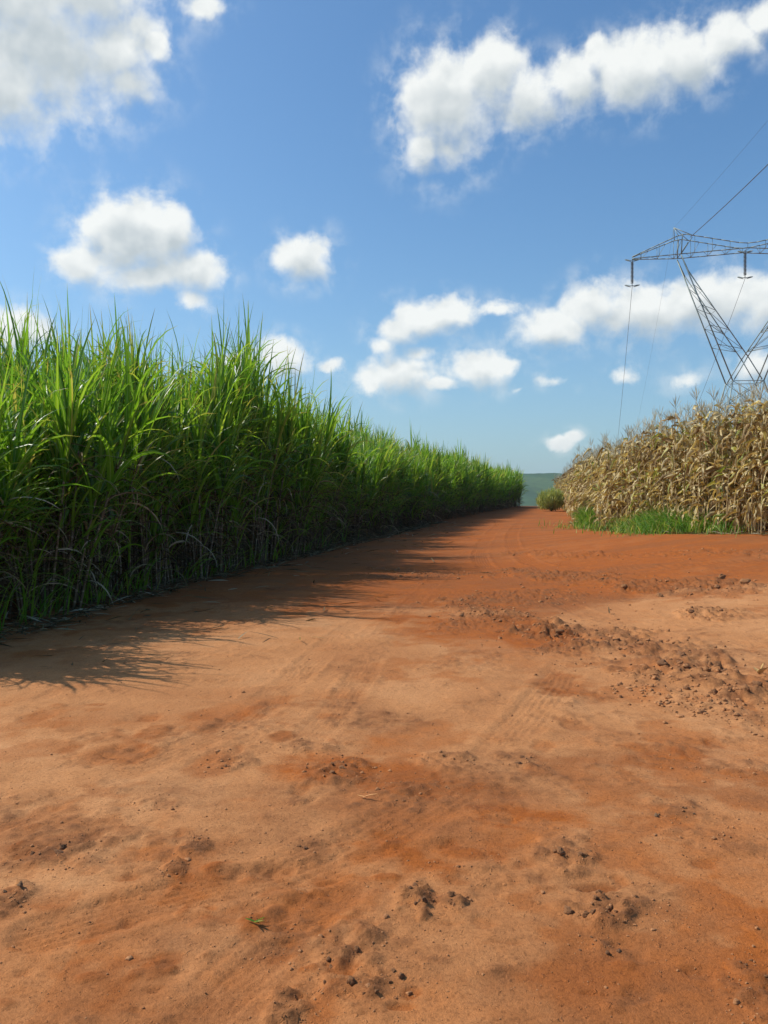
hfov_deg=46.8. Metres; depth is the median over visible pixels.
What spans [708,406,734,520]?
corn plant
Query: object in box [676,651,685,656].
soil clod
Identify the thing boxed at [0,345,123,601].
sugarcane plant
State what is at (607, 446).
corn plant
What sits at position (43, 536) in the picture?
sugarcane plant
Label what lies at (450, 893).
soil clod
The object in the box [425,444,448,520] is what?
sugarcane plant
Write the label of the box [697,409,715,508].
corn plant
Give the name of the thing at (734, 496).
corn plant
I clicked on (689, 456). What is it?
corn plant
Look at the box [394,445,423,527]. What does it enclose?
sugarcane plant
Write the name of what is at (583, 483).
corn plant
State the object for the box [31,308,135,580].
sugarcane plant
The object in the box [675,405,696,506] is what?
corn plant
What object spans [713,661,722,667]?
soil clod
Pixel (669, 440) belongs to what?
corn plant
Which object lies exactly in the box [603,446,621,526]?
corn plant
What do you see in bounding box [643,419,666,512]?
corn plant
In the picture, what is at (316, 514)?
sugarcane plant
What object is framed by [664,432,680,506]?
corn plant
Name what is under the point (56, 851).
soil clod
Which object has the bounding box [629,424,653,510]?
corn plant
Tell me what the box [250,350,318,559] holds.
sugarcane plant
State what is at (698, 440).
corn plant
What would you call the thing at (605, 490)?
corn plant
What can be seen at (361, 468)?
sugarcane plant
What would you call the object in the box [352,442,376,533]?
sugarcane plant
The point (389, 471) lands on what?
sugarcane plant
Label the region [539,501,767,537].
grass
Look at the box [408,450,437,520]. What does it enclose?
sugarcane plant
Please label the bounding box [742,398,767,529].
corn plant
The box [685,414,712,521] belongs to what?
corn plant
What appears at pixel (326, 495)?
sugarcane plant
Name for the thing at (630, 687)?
soil crumbs
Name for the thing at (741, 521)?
corn plant
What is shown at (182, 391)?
sugarcane plant
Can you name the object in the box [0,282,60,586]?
sugarcane plant
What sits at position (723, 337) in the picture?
power line
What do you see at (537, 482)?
hill
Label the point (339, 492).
sugarcane plant
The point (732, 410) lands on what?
corn plant
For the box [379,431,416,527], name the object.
sugarcane plant
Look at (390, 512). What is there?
sugarcane plant
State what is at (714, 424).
corn plant
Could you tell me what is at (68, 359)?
sugarcane plant
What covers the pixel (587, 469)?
corn plant
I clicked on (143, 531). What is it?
sugarcane plant
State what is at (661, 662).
soil clod
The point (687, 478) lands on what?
corn plant
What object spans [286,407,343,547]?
sugarcane plant
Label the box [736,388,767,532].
corn plant
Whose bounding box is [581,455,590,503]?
corn plant
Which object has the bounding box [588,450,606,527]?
corn plant
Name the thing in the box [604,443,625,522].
corn plant
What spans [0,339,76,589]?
sugarcane plant
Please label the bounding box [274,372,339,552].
sugarcane plant
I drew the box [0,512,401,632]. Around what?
cane shoots
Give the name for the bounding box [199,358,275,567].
sugarcane plant
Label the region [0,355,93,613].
sugarcane plant
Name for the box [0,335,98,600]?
sugarcane plant
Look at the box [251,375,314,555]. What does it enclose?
sugarcane plant
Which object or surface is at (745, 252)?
pylon
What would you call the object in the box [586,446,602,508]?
corn plant
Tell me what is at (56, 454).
sugarcane plant
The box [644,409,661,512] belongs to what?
corn plant
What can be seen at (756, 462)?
corn plant
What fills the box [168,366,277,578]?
sugarcane plant
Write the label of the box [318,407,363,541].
sugarcane plant
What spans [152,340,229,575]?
sugarcane plant
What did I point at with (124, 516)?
sugarcane plant
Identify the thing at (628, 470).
corn plant
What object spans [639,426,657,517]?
corn plant
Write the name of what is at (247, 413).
sugarcane plant
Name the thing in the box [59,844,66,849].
soil clod
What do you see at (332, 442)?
sugarcane plant
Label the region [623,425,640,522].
corn plant
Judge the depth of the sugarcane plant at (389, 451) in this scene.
28.79 m
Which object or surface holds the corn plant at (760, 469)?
on the ground at (396, 686)
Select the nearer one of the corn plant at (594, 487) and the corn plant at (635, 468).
the corn plant at (635, 468)
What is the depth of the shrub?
59.54 m
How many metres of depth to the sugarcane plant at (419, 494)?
36.21 m
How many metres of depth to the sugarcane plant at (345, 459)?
23.45 m
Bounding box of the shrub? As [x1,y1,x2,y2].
[535,486,564,510]
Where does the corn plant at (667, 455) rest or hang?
on the ground at (396, 686)
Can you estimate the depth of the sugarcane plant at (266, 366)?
18.07 m
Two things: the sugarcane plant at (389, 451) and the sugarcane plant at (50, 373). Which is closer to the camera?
the sugarcane plant at (50, 373)
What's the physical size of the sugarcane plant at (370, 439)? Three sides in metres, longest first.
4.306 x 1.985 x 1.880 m
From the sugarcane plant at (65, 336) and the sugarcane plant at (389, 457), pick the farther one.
the sugarcane plant at (389, 457)
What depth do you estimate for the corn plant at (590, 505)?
29.95 m
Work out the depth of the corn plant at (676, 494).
21.49 m
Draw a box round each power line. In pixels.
[617,292,631,441]
[690,164,767,236]
[698,280,744,402]
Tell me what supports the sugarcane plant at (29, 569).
on the ground at (396, 686)
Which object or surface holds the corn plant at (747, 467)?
on the ground at (396, 686)
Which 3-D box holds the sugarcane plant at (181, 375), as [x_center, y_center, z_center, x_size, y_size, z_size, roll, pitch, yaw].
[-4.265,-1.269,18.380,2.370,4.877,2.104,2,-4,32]
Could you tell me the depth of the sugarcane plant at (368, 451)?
30.13 m
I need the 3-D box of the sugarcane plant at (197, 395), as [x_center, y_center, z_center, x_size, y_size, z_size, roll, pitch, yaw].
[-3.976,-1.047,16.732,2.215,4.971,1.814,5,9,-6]
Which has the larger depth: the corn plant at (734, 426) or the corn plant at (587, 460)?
the corn plant at (587, 460)
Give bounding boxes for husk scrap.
[753,663,767,673]
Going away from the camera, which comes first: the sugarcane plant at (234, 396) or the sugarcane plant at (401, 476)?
the sugarcane plant at (234, 396)
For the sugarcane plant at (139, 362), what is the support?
on the ground at (396, 686)
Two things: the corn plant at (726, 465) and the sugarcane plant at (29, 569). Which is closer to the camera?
the sugarcane plant at (29, 569)
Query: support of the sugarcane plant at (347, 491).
on the ground at (396, 686)
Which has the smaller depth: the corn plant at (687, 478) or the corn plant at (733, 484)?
the corn plant at (733, 484)
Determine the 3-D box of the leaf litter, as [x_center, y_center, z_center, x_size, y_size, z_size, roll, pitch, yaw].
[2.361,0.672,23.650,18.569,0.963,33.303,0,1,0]
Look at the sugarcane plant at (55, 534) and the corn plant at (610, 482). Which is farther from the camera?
the corn plant at (610, 482)
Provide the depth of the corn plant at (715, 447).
19.92 m
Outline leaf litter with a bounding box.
[0,520,767,672]
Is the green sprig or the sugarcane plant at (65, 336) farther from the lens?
the sugarcane plant at (65, 336)
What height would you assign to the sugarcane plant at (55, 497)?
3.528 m
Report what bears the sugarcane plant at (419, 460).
on the ground at (396, 686)
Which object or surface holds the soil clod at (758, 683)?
on the ground at (396, 686)
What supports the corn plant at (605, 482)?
on the ground at (396, 686)
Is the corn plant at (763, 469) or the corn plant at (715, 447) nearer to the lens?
the corn plant at (763, 469)
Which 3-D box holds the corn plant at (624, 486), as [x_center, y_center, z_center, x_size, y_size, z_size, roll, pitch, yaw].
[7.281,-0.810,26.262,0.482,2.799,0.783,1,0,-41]
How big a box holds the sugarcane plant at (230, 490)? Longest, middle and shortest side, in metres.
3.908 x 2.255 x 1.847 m
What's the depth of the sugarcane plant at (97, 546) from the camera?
12.03 m
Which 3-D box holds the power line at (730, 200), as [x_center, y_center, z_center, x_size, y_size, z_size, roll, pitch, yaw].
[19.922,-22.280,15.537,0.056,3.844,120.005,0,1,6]
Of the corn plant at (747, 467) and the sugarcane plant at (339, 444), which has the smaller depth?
the corn plant at (747, 467)
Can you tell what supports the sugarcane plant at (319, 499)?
on the ground at (396, 686)
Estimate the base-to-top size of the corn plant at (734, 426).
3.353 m
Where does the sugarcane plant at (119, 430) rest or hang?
on the ground at (396, 686)
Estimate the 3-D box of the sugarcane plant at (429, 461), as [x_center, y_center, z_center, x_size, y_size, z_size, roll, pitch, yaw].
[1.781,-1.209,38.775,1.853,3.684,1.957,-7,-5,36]
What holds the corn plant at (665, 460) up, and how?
on the ground at (396, 686)
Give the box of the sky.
[0,0,767,473]
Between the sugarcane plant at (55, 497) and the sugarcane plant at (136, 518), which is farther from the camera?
the sugarcane plant at (136, 518)
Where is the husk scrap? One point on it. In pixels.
(761, 670)
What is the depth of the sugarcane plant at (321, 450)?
22.60 m
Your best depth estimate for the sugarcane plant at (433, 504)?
38.97 m
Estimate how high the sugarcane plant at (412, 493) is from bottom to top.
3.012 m
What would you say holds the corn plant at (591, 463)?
on the ground at (396, 686)
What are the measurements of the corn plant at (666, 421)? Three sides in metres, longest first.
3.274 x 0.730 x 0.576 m
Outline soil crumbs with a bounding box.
[0,545,767,1023]
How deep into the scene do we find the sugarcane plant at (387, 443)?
33.36 m
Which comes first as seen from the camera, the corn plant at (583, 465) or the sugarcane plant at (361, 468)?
the sugarcane plant at (361, 468)
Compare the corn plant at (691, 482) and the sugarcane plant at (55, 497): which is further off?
the corn plant at (691, 482)
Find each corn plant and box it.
[571,456,586,521]
[572,444,581,508]
[575,450,589,503]
[575,453,588,509]
[578,451,588,508]
[579,454,587,508]
[581,440,595,511]
[581,447,592,509]
[581,452,597,510]
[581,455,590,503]
[582,450,594,510]
[583,455,596,506]
[585,450,599,520]
[586,444,599,525]
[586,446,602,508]
[587,450,602,527]
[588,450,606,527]
[591,454,599,514]
[592,451,601,514]
[594,434,621,525]
[594,443,604,524]
[596,440,612,526]
[597,432,611,524]
[597,436,614,521]
[599,438,613,512]
[599,448,616,522]
[600,438,619,524]
[600,442,616,525]
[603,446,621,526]
[603,450,620,526]
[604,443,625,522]
[607,439,629,526]
[608,443,624,522]
[613,433,629,523]
[615,426,639,523]
[617,424,633,521]
[618,439,637,512]
[619,425,635,518]
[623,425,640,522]
[625,419,647,518]
[626,433,643,512]
[628,432,650,516]
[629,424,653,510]
[629,433,654,514]
[636,416,659,509]
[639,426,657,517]
[639,429,655,512]
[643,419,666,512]
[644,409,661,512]
[644,418,669,514]
[645,419,668,516]
[649,412,679,512]
[650,408,669,506]
[650,419,670,511]
[651,410,679,507]
[654,409,686,515]
[657,411,670,497]
[659,396,688,513]
[660,425,683,518]
[661,414,685,503]
[663,411,680,485]
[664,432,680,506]
[669,410,692,506]
[670,419,697,529]
[671,411,692,521]
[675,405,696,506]
[676,418,687,494]
[679,409,703,522]
[679,416,693,506]
[680,425,697,509]
[681,410,701,514]
[682,403,693,466]
[683,409,706,521]
[685,388,715,525]
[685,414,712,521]
[686,399,721,527]
[686,400,709,496]
[693,385,734,510]
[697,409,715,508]
[699,395,737,529]
[699,396,733,531]
[699,417,724,516]
[700,394,738,526]
[701,400,724,513]
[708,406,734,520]
[711,400,744,529]
[716,408,738,527]
[717,408,747,516]
[719,397,749,530]
[721,402,752,531]
[723,393,740,486]
[724,392,738,485]
[724,397,750,531]
[726,384,763,529]
[728,411,741,520]
[734,389,759,532]
[735,392,758,501]
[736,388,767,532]
[736,403,757,525]
[742,380,767,532]
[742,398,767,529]
[743,382,767,532]
[743,389,760,530]
[750,382,767,531]
[754,395,767,528]
[757,429,767,529]
[758,416,767,516]
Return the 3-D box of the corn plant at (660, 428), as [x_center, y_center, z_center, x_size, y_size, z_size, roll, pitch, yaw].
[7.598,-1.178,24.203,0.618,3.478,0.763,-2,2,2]
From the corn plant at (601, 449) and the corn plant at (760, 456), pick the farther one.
the corn plant at (601, 449)
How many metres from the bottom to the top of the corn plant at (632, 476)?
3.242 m
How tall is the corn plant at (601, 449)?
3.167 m
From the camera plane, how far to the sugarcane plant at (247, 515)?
19.08 m
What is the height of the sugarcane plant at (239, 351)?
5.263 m
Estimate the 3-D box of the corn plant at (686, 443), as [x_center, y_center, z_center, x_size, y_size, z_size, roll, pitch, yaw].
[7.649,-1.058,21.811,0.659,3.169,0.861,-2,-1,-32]
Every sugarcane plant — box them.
[0,275,75,572]
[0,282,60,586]
[0,299,66,565]
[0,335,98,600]
[0,335,115,608]
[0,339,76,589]
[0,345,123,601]
[0,353,88,619]
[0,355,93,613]
[0,357,77,596]
[0,392,75,613]
[1,318,89,580]
[2,308,136,592]
[2,351,120,610]
[6,319,152,606]
[9,307,180,612]
[18,317,135,594]
[29,334,52,382]
[31,289,101,565]
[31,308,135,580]
[31,327,104,586]
[33,325,169,598]
[38,359,159,599]
[39,330,207,603]
[46,317,161,589]
[64,333,135,581]
[67,295,172,587]
[81,311,191,590]
[94,308,191,585]
[95,310,203,587]
[105,336,240,587]
[107,322,175,382]
[107,335,178,575]
[122,328,174,558]
[122,369,228,580]
[123,350,223,581]
[135,334,215,576]
[135,360,216,584]
[140,325,228,512]
[152,309,201,566]
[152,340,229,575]
[166,363,252,579]
[167,315,278,575]
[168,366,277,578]
[169,349,228,572]
[170,335,204,561]
[178,354,259,574]
[183,383,267,567]
[184,330,282,565]
[184,337,275,567]
[189,302,288,566]
[190,300,280,563]
[193,397,280,570]
[196,341,264,556]
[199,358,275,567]
[218,293,299,560]
[224,328,291,563]
[230,393,302,553]
[231,336,316,564]
[244,377,292,557]
[244,424,305,557]
[247,385,329,558]
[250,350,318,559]
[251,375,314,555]
[268,384,291,551]
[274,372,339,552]
[279,384,349,555]
[280,371,351,555]
[285,376,329,552]
[285,378,323,545]
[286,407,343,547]
[287,411,344,548]
[289,439,338,547]
[299,401,334,544]
[306,404,358,545]
[307,403,342,540]
[309,423,354,548]
[312,392,364,539]
[316,398,355,541]
[316,399,365,545]
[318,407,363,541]
[321,401,372,542]
[329,429,368,536]
[331,427,366,537]
[335,433,374,539]
[336,417,381,537]
[337,437,375,537]
[343,439,390,537]
[351,437,388,534]
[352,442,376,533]
[353,417,390,525]
[353,420,368,506]
[354,431,387,532]
[354,432,390,532]
[356,422,405,533]
[356,433,387,534]
[357,432,402,530]
[358,434,401,535]
[359,438,413,533]
[368,428,405,524]
[372,440,407,530]
[373,431,408,531]
[374,434,411,532]
[376,425,410,529]
[379,421,402,521]
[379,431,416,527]
[382,436,419,524]
[387,438,416,526]
[393,436,418,528]
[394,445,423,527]
[399,459,415,524]
[400,452,434,526]
[401,456,435,525]
[403,449,423,523]
[404,441,437,521]
[405,436,431,522]
[407,452,452,524]
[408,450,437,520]
[409,447,440,523]
[411,459,431,524]
[413,458,440,523]
[417,444,449,521]
[420,444,443,521]
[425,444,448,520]
[426,451,453,521]
[437,450,458,519]
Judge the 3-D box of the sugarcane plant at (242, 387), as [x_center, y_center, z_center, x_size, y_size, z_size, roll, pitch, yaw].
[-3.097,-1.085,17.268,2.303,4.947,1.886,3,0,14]
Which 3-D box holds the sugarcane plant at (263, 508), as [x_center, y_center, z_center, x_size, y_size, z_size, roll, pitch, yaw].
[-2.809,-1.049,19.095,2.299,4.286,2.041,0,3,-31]
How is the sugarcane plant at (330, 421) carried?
on the ground at (396, 686)
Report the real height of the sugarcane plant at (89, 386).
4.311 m
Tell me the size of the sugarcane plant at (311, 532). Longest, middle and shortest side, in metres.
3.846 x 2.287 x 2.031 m
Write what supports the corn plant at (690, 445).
on the ground at (396, 686)
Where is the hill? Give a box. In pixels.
[510,473,561,505]
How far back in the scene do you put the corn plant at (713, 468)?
20.08 m
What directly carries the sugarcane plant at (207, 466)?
on the ground at (396, 686)
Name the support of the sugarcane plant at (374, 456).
on the ground at (396, 686)
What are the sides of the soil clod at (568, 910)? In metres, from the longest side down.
0.050 x 0.043 x 0.034 m
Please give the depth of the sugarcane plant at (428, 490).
37.24 m
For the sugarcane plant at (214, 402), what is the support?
on the ground at (396, 686)
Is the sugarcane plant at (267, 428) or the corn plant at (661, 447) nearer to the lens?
the sugarcane plant at (267, 428)
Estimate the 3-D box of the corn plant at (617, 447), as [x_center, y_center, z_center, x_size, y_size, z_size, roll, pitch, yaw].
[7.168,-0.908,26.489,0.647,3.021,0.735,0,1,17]
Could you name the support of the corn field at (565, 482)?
on the ground at (396, 686)
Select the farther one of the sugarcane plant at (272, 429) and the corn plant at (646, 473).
the corn plant at (646, 473)
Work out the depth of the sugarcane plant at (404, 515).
36.17 m
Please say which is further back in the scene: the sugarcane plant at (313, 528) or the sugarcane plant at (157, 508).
the sugarcane plant at (313, 528)
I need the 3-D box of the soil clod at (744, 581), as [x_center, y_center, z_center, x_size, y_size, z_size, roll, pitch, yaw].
[4.744,0.937,11.682,0.164,0.132,0.131,0,1,37]
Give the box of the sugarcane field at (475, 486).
[0,316,528,626]
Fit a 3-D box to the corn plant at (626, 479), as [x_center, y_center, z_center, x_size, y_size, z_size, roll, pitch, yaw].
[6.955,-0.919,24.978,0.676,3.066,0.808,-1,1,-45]
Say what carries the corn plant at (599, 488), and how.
on the ground at (396, 686)
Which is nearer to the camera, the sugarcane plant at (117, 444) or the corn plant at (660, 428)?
the sugarcane plant at (117, 444)
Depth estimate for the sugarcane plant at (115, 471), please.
10.89 m
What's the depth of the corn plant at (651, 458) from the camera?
22.92 m
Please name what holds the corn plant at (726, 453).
on the ground at (396, 686)
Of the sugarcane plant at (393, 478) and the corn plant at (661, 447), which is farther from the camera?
the sugarcane plant at (393, 478)
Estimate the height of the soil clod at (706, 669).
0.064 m
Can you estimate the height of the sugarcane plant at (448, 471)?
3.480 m
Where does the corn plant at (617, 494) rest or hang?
on the ground at (396, 686)
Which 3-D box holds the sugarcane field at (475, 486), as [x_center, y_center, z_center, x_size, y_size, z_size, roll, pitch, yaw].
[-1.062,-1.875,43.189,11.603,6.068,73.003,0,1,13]
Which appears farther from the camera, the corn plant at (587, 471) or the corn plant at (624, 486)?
the corn plant at (587, 471)
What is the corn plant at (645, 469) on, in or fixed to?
on the ground at (396, 686)
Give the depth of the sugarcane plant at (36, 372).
13.43 m
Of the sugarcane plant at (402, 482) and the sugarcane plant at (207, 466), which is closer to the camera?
the sugarcane plant at (207, 466)
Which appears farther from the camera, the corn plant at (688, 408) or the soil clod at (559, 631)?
the corn plant at (688, 408)
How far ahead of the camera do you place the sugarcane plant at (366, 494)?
28.00 m
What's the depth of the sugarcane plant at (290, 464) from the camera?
20.97 m
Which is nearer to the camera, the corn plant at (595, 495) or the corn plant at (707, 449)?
the corn plant at (707, 449)
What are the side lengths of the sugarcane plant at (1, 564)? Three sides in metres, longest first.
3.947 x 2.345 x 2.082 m
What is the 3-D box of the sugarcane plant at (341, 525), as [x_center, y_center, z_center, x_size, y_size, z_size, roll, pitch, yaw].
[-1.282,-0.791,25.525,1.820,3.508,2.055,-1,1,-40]
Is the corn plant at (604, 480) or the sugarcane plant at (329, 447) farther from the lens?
the corn plant at (604, 480)
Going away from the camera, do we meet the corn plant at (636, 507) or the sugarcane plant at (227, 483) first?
the sugarcane plant at (227, 483)
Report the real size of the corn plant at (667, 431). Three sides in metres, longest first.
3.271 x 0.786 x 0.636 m
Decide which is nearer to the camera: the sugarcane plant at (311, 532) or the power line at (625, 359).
the sugarcane plant at (311, 532)
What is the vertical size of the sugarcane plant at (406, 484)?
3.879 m
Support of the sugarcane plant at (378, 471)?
on the ground at (396, 686)
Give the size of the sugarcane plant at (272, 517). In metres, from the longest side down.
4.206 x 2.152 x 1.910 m
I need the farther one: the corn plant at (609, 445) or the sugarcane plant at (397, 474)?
the sugarcane plant at (397, 474)
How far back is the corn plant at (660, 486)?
22.61 m
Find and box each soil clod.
[53,849,63,853]
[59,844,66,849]
[347,976,354,985]
[398,972,404,978]
[447,891,454,896]
[551,629,564,633]
[557,846,564,854]
[563,905,574,914]
[582,910,588,916]
[657,659,669,665]
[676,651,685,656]
[703,666,711,670]
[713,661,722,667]
[739,578,750,583]
[740,684,749,691]
[752,680,762,686]
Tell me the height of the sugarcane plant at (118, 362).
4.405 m
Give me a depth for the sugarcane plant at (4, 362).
13.51 m
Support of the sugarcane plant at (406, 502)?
on the ground at (396, 686)
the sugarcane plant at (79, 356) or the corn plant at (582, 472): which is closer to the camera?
the sugarcane plant at (79, 356)
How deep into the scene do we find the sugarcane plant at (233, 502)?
16.42 m
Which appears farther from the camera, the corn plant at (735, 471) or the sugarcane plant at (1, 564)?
the corn plant at (735, 471)
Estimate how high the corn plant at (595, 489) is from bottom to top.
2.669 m
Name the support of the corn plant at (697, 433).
on the ground at (396, 686)
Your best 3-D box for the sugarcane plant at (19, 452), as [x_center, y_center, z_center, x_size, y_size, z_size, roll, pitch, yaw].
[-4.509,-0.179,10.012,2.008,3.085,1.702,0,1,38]
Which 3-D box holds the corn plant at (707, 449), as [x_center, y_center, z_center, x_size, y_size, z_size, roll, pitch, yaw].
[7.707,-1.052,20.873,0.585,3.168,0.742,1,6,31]
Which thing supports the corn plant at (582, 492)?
on the ground at (396, 686)
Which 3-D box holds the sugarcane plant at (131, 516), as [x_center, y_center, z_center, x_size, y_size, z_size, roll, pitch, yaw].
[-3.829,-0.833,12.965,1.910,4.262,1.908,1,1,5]
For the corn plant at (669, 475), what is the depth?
21.85 m
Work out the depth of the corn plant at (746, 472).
19.15 m
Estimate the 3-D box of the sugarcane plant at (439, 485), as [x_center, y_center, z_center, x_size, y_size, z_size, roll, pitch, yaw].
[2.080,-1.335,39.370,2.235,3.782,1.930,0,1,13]
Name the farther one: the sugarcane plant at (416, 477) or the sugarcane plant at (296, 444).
the sugarcane plant at (416, 477)
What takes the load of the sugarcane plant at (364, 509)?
on the ground at (396, 686)
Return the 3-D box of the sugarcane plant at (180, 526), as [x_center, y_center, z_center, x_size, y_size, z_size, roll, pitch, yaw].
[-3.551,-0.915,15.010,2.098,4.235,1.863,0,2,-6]
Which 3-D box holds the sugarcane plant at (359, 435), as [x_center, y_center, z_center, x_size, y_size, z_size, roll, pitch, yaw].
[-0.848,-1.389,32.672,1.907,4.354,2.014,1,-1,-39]
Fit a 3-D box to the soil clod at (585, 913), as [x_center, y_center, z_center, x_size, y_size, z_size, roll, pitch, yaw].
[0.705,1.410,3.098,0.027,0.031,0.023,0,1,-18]
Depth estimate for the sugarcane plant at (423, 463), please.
37.50 m
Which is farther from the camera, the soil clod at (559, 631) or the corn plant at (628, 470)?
the corn plant at (628, 470)
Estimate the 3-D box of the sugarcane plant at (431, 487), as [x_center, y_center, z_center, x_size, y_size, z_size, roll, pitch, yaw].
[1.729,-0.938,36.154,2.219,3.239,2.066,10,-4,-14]
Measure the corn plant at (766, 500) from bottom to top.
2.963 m
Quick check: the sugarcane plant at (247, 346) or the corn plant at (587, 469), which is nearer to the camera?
the sugarcane plant at (247, 346)
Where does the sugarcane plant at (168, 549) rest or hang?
on the ground at (396, 686)
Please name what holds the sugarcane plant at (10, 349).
on the ground at (396, 686)
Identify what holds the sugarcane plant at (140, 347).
on the ground at (396, 686)
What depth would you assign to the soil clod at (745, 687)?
6.25 m
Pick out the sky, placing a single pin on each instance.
(443, 205)
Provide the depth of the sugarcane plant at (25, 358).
12.16 m
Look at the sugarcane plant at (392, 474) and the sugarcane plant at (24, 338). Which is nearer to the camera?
the sugarcane plant at (24, 338)
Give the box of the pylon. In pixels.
[625,227,767,417]
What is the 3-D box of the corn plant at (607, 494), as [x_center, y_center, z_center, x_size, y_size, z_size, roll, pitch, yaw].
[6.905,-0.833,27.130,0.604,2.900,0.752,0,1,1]
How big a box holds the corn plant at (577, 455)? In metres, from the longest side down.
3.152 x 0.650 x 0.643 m
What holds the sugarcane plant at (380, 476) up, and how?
on the ground at (396, 686)
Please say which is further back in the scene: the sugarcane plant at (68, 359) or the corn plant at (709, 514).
the corn plant at (709, 514)
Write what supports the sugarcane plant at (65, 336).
on the ground at (396, 686)
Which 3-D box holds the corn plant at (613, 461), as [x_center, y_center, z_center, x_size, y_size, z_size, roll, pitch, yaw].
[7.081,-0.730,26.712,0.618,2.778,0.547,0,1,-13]
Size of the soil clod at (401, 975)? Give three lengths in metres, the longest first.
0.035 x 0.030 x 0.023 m
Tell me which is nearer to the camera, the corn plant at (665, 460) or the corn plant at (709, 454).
the corn plant at (709, 454)
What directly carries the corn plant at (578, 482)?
on the ground at (396, 686)
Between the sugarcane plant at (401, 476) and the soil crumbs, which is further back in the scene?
the sugarcane plant at (401, 476)
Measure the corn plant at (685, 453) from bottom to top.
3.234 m
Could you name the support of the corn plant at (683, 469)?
on the ground at (396, 686)
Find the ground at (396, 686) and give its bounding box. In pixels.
[0,506,767,1023]
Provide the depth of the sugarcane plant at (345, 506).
26.48 m
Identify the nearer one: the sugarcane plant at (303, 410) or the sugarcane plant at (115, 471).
the sugarcane plant at (115, 471)
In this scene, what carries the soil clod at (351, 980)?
on the ground at (396, 686)
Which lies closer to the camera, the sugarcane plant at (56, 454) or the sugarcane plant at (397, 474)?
the sugarcane plant at (56, 454)
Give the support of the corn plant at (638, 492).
on the ground at (396, 686)
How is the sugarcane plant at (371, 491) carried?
on the ground at (396, 686)
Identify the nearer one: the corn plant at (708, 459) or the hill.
the corn plant at (708, 459)
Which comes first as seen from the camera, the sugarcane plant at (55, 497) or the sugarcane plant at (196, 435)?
the sugarcane plant at (55, 497)
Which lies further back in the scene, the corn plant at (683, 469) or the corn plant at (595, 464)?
the corn plant at (595, 464)
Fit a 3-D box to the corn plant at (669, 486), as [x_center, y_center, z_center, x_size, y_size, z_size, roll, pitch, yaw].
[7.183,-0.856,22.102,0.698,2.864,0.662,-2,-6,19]
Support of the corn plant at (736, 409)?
on the ground at (396, 686)
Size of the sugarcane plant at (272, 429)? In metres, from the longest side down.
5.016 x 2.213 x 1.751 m
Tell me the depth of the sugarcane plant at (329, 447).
22.85 m
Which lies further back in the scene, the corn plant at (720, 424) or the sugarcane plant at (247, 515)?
the corn plant at (720, 424)
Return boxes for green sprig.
[245,917,263,921]
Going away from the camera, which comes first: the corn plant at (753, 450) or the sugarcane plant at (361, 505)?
the corn plant at (753, 450)
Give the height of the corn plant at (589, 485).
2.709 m
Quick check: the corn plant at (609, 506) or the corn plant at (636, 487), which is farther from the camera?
the corn plant at (609, 506)
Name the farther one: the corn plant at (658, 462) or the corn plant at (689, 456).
the corn plant at (658, 462)
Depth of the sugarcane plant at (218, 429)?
15.36 m
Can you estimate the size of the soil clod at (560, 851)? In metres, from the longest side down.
0.044 x 0.037 x 0.036 m
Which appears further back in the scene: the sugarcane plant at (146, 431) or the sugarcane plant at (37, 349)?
the sugarcane plant at (37, 349)
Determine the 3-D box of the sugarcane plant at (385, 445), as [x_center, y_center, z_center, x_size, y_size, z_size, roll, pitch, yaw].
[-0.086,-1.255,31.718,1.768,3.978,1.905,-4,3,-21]
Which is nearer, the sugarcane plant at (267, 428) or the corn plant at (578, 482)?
the sugarcane plant at (267, 428)
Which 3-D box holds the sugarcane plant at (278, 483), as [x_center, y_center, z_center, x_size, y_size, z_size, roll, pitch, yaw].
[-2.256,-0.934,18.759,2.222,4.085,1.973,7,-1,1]
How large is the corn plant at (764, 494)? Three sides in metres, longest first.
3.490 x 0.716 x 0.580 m
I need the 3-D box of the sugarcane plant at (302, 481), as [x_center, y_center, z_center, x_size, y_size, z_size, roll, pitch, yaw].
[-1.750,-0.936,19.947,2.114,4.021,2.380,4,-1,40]
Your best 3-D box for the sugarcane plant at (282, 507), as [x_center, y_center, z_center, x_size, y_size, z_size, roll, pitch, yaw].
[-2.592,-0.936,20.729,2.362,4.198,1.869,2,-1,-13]
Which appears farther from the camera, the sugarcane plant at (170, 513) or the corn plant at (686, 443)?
the corn plant at (686, 443)
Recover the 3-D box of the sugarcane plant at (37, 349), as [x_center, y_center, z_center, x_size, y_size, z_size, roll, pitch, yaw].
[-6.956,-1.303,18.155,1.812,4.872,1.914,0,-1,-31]
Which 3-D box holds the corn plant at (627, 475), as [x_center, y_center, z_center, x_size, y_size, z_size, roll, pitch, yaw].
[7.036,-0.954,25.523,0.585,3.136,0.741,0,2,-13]
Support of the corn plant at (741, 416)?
on the ground at (396, 686)
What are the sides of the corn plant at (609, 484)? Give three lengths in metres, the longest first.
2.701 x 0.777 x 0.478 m
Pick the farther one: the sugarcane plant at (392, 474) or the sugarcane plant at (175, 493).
the sugarcane plant at (392, 474)
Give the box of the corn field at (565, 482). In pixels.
[551,378,767,521]
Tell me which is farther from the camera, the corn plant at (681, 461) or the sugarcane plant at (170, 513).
the corn plant at (681, 461)
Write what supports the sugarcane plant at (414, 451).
on the ground at (396, 686)

